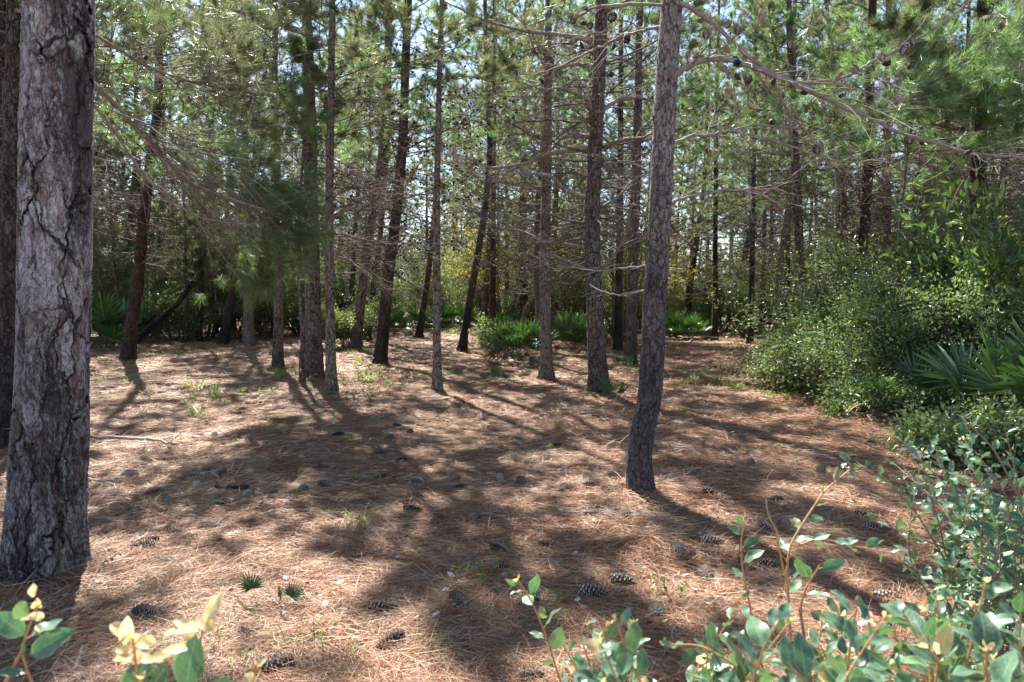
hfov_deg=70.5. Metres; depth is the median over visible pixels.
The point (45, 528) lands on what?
pine tree
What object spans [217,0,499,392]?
pine tree
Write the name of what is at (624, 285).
thicket tree
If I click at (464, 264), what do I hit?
thicket bush
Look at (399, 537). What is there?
stick
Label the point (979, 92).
pine tree
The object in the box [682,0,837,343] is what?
pine tree
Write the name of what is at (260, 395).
seedling
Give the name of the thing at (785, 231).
pine tree
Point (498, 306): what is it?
thicket tree
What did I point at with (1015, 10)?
pine tree
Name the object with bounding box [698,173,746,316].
young pine
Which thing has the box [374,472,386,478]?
pine cone
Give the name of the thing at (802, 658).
silverthorn shrub
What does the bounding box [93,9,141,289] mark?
pine tree
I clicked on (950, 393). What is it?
evergreen bush
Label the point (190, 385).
seedling
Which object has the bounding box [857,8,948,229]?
pine tree
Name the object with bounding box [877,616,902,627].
pine cone
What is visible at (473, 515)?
pine cone
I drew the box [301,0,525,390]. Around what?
pine tree
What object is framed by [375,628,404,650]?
pine cone
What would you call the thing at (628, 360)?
saw palmetto
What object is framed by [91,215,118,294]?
young pine
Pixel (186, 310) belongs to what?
young pine
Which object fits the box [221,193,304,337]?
young pine
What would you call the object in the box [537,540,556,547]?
pine cone
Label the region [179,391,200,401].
seedling
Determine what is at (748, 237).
pine tree
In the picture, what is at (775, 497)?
pine cone
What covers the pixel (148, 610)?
pine cone
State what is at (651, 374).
pine tree
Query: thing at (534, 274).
pine tree
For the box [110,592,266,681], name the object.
silverthorn shrub
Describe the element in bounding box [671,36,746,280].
pine tree
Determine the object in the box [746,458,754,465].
pine cone
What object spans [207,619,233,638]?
grass tuft
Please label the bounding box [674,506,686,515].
pine cone
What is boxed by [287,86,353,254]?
pine tree
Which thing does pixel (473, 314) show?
saw palmetto
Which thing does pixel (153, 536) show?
pine cone
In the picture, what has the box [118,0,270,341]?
pine tree
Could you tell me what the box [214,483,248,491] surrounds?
charred wood
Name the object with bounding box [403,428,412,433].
pine cone
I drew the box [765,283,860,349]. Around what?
bay shrub
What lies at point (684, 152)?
pine tree
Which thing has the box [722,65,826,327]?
pine tree
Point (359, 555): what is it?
stick
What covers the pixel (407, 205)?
pine tree
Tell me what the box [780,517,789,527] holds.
pine cone
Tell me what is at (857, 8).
pine tree
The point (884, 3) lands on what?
pine tree
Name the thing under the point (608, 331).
saw palmetto
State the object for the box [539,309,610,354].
saw palmetto
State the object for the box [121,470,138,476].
pine cone
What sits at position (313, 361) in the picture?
pine tree
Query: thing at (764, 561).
pine cone
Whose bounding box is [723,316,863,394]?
holly bush
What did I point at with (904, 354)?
saw palmetto
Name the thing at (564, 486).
pine cone
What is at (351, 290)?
pine tree
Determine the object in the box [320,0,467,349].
pine tree
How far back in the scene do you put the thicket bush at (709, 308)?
33.20 m
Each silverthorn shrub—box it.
[0,583,74,681]
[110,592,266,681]
[505,574,595,681]
[561,577,1023,681]
[727,467,901,681]
[839,414,1023,676]
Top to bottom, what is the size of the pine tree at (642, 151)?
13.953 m
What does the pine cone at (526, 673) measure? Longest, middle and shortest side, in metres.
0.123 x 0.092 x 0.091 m
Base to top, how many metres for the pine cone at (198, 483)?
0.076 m
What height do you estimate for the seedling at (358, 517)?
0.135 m
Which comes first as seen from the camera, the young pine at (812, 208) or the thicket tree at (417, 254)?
the young pine at (812, 208)
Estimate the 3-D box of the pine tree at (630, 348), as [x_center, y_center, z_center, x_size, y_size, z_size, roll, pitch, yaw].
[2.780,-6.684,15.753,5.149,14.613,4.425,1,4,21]
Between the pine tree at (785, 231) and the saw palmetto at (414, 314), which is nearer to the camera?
the pine tree at (785, 231)
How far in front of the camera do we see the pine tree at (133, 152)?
28.32 m
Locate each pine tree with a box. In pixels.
[0,0,95,586]
[0,0,175,260]
[0,0,332,234]
[0,0,351,449]
[92,0,250,360]
[93,0,206,269]
[93,0,234,332]
[93,1,178,299]
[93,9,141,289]
[93,101,131,257]
[94,16,176,262]
[94,71,142,253]
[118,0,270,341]
[137,202,230,343]
[143,77,199,201]
[145,0,429,378]
[152,4,295,331]
[156,23,238,330]
[166,0,335,344]
[166,115,203,259]
[167,0,376,367]
[169,0,301,344]
[183,0,338,330]
[216,80,287,241]
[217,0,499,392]
[239,22,365,382]
[251,111,343,315]
[286,12,359,247]
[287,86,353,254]
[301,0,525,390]
[316,0,504,363]
[317,3,409,317]
[317,12,393,279]
[318,0,442,341]
[318,32,416,277]
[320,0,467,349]
[333,114,365,231]
[336,66,424,262]
[376,138,424,281]
[383,79,465,324]
[387,0,570,332]
[388,0,490,337]
[408,87,485,322]
[410,0,578,351]
[416,91,503,295]
[440,67,533,303]
[441,15,532,333]
[445,0,730,392]
[451,0,611,342]
[451,0,709,378]
[455,79,535,293]
[456,0,566,313]
[471,0,567,320]
[474,0,611,291]
[490,0,655,314]
[496,43,645,325]
[513,0,1023,492]
[524,0,733,349]
[530,0,762,365]
[552,24,625,313]
[558,0,648,262]
[558,106,612,283]
[579,0,763,311]
[584,35,712,318]
[602,70,683,285]
[623,102,684,284]
[641,77,713,287]
[641,80,741,279]
[646,18,751,333]
[669,0,801,339]
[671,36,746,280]
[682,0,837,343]
[688,0,832,282]
[691,0,935,309]
[697,76,758,316]
[703,28,805,329]
[713,0,886,332]
[718,19,835,332]
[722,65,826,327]
[723,0,881,332]
[744,0,1018,294]
[747,0,941,301]
[761,55,850,256]
[769,80,834,312]
[770,0,906,283]
[776,62,862,241]
[786,0,971,316]
[795,0,1023,246]
[810,0,945,294]
[849,1,994,226]
[850,0,1023,248]
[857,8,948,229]
[860,0,986,308]
[872,0,1023,223]
[880,0,1023,214]
[908,0,1023,254]
[988,0,1023,251]
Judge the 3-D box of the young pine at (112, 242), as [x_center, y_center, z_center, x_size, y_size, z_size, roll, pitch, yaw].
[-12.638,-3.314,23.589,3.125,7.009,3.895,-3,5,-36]
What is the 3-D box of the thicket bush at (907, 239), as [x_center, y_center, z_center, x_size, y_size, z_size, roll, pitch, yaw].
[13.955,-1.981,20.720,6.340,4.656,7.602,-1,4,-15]
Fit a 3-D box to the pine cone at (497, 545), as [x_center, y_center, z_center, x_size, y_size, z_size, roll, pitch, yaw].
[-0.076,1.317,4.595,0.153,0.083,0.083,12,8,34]
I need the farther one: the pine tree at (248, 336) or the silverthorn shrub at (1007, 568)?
the pine tree at (248, 336)
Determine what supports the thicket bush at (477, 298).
on the ground
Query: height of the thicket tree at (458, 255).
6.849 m
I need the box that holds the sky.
[6,0,1023,297]
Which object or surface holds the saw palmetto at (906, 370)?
on the ground
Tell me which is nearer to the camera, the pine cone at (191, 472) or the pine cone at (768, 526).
the pine cone at (768, 526)
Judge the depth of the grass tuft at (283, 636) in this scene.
3.33 m
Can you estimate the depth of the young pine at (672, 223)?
35.49 m
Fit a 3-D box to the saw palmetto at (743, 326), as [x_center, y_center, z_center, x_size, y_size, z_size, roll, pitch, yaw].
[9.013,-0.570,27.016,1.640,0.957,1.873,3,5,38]
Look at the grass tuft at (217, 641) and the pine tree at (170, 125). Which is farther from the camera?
the pine tree at (170, 125)
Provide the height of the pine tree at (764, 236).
13.034 m
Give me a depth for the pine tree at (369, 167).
37.11 m
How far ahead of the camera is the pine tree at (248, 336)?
22.88 m
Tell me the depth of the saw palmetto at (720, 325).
28.31 m
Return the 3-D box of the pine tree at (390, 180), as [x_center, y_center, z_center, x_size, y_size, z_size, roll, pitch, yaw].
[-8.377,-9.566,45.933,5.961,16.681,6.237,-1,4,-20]
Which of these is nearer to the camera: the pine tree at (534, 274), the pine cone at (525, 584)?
the pine cone at (525, 584)
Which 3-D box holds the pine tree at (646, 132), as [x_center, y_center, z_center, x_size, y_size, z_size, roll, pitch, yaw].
[6.468,-7.591,34.614,5.681,14.167,5.687,3,5,39]
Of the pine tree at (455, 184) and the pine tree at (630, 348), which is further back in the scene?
the pine tree at (455, 184)
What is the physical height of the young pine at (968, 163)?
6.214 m
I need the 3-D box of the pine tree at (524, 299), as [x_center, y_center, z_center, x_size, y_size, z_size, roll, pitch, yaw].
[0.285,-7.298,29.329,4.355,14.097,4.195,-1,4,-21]
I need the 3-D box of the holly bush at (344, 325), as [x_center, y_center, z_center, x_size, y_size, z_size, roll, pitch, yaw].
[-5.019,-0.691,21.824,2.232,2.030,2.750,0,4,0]
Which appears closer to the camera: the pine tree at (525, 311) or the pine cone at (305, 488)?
the pine cone at (305, 488)
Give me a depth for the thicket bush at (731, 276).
32.23 m
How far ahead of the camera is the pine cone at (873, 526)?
4.87 m
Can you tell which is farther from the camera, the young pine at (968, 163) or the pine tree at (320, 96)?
the pine tree at (320, 96)
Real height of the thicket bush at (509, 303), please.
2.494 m
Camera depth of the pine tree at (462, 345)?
19.98 m
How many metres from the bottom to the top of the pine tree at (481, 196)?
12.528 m
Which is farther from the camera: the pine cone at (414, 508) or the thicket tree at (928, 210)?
the thicket tree at (928, 210)
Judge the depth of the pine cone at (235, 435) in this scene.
7.83 m
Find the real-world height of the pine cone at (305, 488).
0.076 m
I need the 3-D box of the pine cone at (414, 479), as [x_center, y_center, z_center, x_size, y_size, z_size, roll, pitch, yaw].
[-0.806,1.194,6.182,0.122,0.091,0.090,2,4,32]
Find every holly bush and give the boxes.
[321,285,379,349]
[468,312,519,356]
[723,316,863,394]
[753,312,938,402]
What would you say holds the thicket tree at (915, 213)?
on the ground
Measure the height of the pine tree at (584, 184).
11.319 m
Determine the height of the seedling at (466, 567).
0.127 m
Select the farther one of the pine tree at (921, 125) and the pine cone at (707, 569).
the pine tree at (921, 125)
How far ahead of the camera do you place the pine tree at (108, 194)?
27.96 m
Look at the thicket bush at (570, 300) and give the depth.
29.82 m
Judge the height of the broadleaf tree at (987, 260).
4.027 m
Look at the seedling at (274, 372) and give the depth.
13.87 m
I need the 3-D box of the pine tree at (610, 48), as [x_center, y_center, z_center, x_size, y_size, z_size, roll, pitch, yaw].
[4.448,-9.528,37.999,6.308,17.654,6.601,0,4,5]
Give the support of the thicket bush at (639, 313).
on the ground
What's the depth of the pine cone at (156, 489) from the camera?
5.68 m
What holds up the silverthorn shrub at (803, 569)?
on the ground
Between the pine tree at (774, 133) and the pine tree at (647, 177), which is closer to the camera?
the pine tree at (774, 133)
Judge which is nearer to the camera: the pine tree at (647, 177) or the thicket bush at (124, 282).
the thicket bush at (124, 282)
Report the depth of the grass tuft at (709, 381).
13.15 m
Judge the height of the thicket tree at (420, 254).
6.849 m
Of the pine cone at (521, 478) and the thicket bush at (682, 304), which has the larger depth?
the thicket bush at (682, 304)
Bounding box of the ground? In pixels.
[0,302,1022,681]
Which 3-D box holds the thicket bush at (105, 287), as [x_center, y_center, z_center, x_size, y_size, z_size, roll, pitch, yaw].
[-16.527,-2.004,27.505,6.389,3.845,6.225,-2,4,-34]
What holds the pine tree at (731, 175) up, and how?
on the ground
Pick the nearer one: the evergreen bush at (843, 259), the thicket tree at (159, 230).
the evergreen bush at (843, 259)
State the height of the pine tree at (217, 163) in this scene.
15.409 m
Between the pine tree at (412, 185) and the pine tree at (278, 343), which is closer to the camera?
the pine tree at (278, 343)
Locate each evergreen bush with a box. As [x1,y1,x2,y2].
[698,138,1023,372]
[773,246,1023,404]
[801,366,952,421]
[822,261,1023,383]
[872,390,1023,478]
[906,339,1023,413]
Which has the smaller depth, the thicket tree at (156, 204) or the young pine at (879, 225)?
the young pine at (879, 225)
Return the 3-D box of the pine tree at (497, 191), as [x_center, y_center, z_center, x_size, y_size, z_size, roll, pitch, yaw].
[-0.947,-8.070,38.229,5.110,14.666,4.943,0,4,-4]
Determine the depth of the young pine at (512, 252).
37.45 m
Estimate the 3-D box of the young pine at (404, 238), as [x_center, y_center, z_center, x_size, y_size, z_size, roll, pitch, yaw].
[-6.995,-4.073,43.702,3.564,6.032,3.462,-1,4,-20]
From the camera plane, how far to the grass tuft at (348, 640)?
3.33 m
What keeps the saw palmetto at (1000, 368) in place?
on the ground
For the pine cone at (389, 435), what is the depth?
7.92 m
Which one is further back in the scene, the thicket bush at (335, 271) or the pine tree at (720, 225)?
the pine tree at (720, 225)
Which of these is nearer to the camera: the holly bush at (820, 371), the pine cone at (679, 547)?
the pine cone at (679, 547)
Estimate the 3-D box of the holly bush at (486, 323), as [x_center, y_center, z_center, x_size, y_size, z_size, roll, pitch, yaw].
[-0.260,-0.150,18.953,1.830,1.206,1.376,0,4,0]
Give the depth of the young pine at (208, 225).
29.61 m
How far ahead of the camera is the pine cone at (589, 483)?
5.97 m
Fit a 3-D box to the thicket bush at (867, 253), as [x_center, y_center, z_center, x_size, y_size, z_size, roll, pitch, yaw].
[13.148,-2.152,23.439,7.602,4.656,6.340,2,4,30]
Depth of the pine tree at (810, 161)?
41.00 m
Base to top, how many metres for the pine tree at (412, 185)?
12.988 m
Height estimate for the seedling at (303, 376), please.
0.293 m
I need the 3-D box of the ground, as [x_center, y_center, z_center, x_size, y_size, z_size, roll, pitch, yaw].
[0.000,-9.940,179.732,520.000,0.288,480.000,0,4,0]
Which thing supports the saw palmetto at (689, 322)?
on the ground
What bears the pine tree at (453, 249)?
on the ground
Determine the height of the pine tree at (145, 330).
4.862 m
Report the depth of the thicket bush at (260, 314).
26.22 m
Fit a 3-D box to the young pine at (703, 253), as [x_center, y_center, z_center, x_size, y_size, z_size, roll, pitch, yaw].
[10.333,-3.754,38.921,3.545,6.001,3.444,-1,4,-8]
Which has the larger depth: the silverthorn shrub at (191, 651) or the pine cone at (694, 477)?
the pine cone at (694, 477)
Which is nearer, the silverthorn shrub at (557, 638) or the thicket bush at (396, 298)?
the silverthorn shrub at (557, 638)
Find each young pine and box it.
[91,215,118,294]
[92,131,182,341]
[92,157,132,297]
[103,131,231,341]
[181,175,232,332]
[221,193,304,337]
[283,179,349,331]
[343,212,401,283]
[395,228,421,309]
[441,189,466,300]
[499,212,557,303]
[574,197,624,255]
[647,211,696,287]
[668,216,729,290]
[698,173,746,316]
[755,180,784,267]
[769,157,836,272]
[847,111,969,279]
[868,207,911,261]
[894,112,1015,279]
[947,121,1023,252]
[987,121,1023,252]
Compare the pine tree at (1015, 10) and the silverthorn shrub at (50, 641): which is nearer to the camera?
the silverthorn shrub at (50, 641)
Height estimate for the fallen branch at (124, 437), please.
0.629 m
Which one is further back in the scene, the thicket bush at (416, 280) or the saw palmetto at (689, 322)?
the thicket bush at (416, 280)
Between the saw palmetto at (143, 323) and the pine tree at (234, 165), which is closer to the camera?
the saw palmetto at (143, 323)
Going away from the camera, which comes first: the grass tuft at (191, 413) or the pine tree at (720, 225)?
the grass tuft at (191, 413)
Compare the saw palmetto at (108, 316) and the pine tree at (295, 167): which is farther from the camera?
the pine tree at (295, 167)
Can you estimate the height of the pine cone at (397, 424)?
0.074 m
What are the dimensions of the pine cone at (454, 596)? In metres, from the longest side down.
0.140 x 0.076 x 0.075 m
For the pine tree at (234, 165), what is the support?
on the ground
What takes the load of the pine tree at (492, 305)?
on the ground
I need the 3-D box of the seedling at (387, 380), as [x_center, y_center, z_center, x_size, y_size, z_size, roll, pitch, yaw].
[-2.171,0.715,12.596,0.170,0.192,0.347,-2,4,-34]
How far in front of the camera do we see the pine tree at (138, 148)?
27.36 m
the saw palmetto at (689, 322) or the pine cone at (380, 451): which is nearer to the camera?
the pine cone at (380, 451)
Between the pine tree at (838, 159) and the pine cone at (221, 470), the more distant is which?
the pine tree at (838, 159)
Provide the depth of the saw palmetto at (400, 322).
28.72 m
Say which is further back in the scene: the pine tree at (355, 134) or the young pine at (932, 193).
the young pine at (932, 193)
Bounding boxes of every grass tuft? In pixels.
[136,404,148,414]
[175,398,209,414]
[183,407,203,416]
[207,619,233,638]
[207,632,230,651]
[218,642,262,670]
[270,624,301,651]
[287,660,312,679]
[292,618,334,645]
[297,608,337,638]
[329,631,366,652]
[338,661,377,681]
[409,627,447,650]
[704,375,715,384]
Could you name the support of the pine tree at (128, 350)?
on the ground
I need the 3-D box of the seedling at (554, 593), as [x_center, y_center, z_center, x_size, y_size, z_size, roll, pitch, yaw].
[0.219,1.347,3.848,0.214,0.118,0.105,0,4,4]
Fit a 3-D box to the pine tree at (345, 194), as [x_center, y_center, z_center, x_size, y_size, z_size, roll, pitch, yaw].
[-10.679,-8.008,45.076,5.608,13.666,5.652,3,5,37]
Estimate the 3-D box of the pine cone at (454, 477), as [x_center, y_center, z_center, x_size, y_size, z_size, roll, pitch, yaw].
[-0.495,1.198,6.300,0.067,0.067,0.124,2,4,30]
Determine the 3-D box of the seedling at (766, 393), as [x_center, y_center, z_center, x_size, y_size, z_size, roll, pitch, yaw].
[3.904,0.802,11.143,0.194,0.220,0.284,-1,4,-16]
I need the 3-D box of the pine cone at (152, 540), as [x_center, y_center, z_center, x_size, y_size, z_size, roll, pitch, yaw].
[-2.242,1.234,4.381,0.161,0.088,0.088,-7,6,-24]
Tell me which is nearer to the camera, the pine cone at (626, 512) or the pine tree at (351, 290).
the pine cone at (626, 512)
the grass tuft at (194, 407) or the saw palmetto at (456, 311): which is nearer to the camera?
the grass tuft at (194, 407)
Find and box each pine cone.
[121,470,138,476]
[127,537,154,549]
[130,603,159,618]
[141,533,158,541]
[144,486,165,493]
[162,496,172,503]
[163,524,181,532]
[184,470,200,476]
[192,480,202,488]
[197,522,220,530]
[205,471,217,479]
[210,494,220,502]
[210,498,230,506]
[215,467,226,475]
[230,433,239,440]
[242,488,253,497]
[252,652,295,674]
[261,487,278,493]
[297,484,308,491]
[317,481,331,488]
[331,430,343,436]
[348,496,365,503]
[354,474,370,480]
[367,598,398,613]
[374,447,385,453]
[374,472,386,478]
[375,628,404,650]
[381,447,393,451]
[383,433,392,438]
[393,422,401,426]
[393,456,406,461]
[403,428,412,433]
[403,503,422,511]
[411,476,423,484]
[425,435,432,441]
[448,590,465,606]
[450,475,459,481]
[452,482,467,488]
[468,511,480,521]
[489,541,509,552]
[490,560,512,571]
[496,472,503,479]
[516,475,527,482]
[516,592,539,608]
[517,664,544,681]
[523,580,541,594]
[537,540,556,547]
[549,442,560,447]
[559,483,567,490]
[578,582,608,597]
[582,479,600,486]
[583,508,603,515]
[609,571,639,586]
[619,509,631,517]
[647,601,665,617]
[672,541,684,553]
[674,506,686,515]
[685,545,694,557]
[692,474,707,480]
[696,563,713,579]
[699,484,715,493]
[699,533,724,545]
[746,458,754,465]
[756,520,772,530]
[759,557,784,569]
[767,495,783,501]
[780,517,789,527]
[815,464,825,471]
[851,508,871,517]
[863,522,887,532]
[867,438,877,444]
[873,587,902,598]
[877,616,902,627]
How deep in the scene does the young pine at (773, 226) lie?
36.77 m
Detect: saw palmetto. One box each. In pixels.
[90,290,145,349]
[113,311,158,341]
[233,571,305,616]
[285,313,304,332]
[389,308,416,333]
[403,305,442,330]
[428,304,462,329]
[441,301,470,326]
[455,306,480,327]
[470,308,502,331]
[478,314,558,365]
[479,366,512,382]
[483,309,527,326]
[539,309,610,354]
[551,313,563,336]
[577,310,610,335]
[586,374,629,404]
[605,318,641,338]
[609,354,638,368]
[666,308,692,337]
[666,311,719,339]
[698,315,725,334]
[731,313,768,336]
[844,349,960,421]
[879,337,971,405]
[910,312,1023,421]
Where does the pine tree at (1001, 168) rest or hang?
on the ground
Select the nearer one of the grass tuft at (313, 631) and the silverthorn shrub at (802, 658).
the silverthorn shrub at (802, 658)
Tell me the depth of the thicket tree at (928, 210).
27.98 m
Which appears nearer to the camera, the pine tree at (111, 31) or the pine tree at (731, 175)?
the pine tree at (111, 31)
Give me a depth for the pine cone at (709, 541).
4.59 m
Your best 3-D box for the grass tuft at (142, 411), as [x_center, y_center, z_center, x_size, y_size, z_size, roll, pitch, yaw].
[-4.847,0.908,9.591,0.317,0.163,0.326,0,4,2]
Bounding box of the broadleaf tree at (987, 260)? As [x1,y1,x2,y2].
[861,114,1023,401]
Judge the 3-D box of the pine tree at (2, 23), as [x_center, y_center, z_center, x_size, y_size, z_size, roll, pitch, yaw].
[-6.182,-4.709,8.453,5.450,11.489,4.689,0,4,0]
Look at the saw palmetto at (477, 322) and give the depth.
29.77 m
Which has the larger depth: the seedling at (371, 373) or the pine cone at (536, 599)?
the seedling at (371, 373)
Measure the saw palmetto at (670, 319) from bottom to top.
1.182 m
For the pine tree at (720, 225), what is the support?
on the ground
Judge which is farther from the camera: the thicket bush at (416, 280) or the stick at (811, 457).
the thicket bush at (416, 280)
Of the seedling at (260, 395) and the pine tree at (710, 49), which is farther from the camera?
the pine tree at (710, 49)
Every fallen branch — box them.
[8,419,200,449]
[561,505,647,516]
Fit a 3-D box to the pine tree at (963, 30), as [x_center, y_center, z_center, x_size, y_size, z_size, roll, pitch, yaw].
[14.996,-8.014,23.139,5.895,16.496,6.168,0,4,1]
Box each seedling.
[92,376,104,384]
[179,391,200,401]
[186,377,205,390]
[207,385,219,393]
[248,387,271,401]
[270,365,285,378]
[294,369,316,382]
[320,383,338,392]
[340,510,372,522]
[359,370,372,382]
[383,377,392,386]
[451,561,477,578]
[476,558,497,580]
[538,585,571,600]
[652,574,687,594]
[760,386,773,398]
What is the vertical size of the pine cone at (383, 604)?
0.088 m
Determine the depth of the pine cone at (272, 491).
5.79 m
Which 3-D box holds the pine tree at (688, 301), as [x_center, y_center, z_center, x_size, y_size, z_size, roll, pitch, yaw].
[7.725,-6.660,29.416,4.569,12.914,4.588,0,4,0]
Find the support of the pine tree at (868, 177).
on the ground
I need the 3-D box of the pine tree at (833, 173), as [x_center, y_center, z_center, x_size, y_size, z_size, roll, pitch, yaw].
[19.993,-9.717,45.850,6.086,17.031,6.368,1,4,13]
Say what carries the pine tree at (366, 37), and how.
on the ground
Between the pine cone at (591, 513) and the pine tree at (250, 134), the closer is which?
the pine cone at (591, 513)
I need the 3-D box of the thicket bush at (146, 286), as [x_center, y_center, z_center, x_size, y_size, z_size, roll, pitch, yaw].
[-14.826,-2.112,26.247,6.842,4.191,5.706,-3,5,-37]
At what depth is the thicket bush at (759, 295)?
29.59 m
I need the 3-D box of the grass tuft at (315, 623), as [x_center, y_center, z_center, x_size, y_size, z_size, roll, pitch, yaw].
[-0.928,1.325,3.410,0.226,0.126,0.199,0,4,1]
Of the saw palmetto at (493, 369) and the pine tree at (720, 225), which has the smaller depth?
the saw palmetto at (493, 369)
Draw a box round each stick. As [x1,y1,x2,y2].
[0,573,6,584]
[72,646,83,672]
[89,477,120,481]
[97,551,121,572]
[352,541,384,557]
[365,503,410,514]
[385,533,410,541]
[787,452,838,463]
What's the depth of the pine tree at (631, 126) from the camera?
25.45 m
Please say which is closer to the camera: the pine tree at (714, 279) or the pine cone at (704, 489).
the pine cone at (704, 489)
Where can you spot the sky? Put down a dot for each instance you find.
(481, 2)
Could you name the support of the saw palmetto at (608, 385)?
on the ground
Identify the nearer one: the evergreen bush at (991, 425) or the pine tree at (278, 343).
the evergreen bush at (991, 425)
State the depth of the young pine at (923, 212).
21.64 m
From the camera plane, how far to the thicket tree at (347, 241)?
38.87 m
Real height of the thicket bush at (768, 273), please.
4.656 m
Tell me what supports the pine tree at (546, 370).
on the ground
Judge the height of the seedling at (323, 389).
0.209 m
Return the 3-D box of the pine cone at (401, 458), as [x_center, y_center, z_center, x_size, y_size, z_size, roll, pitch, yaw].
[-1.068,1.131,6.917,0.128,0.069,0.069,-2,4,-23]
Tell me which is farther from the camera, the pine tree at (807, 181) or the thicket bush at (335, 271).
the pine tree at (807, 181)
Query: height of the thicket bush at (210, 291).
4.656 m
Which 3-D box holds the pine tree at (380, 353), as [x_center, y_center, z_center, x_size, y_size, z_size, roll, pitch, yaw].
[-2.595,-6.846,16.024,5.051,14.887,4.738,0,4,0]
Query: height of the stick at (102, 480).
0.029 m
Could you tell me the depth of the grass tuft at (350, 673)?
3.08 m
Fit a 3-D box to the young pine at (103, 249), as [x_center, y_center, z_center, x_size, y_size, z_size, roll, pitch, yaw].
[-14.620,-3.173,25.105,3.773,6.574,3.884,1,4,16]
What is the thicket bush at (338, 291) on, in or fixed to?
on the ground
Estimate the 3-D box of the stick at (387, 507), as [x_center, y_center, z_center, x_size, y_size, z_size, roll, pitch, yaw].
[-0.931,1.272,5.399,0.375,0.150,0.237,0,4,0]
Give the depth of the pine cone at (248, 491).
5.59 m
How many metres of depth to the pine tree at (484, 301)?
29.46 m
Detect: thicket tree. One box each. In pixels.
[98,185,229,331]
[99,189,224,269]
[220,218,363,323]
[294,203,370,265]
[343,207,451,283]
[398,225,469,299]
[431,184,578,315]
[440,222,514,313]
[518,148,715,341]
[602,236,707,331]
[670,240,737,284]
[740,228,833,282]
[807,188,931,260]
[857,160,1019,234]
[891,166,1021,243]
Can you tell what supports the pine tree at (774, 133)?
on the ground
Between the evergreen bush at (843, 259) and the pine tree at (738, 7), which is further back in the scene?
the pine tree at (738, 7)
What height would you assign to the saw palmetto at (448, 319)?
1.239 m
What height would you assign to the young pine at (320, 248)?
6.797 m
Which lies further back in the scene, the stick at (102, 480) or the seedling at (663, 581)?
the stick at (102, 480)
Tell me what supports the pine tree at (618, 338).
on the ground
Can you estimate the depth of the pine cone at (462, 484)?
6.06 m
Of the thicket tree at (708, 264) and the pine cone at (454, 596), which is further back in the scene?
the thicket tree at (708, 264)
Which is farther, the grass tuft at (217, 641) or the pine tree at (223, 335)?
the pine tree at (223, 335)
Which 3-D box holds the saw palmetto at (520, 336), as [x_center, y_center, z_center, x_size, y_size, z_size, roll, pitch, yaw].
[0.141,0.057,16.898,1.928,1.404,2.148,0,4,0]
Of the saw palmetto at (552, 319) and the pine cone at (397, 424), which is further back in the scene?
the saw palmetto at (552, 319)
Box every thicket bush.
[92,232,195,338]
[92,246,223,337]
[92,251,151,300]
[96,214,297,337]
[121,281,227,341]
[157,260,290,335]
[204,276,324,338]
[215,235,379,333]
[287,243,406,325]
[321,238,465,316]
[334,281,412,329]
[393,262,474,325]
[399,234,530,321]
[452,267,561,313]
[496,286,570,322]
[503,230,627,316]
[528,257,643,328]
[604,286,675,329]
[625,277,710,331]
[671,280,734,326]
[692,263,773,330]
[696,245,825,327]
[718,248,817,331]
[728,226,940,311]
[772,246,916,307]
[793,205,924,305]
[868,199,955,275]

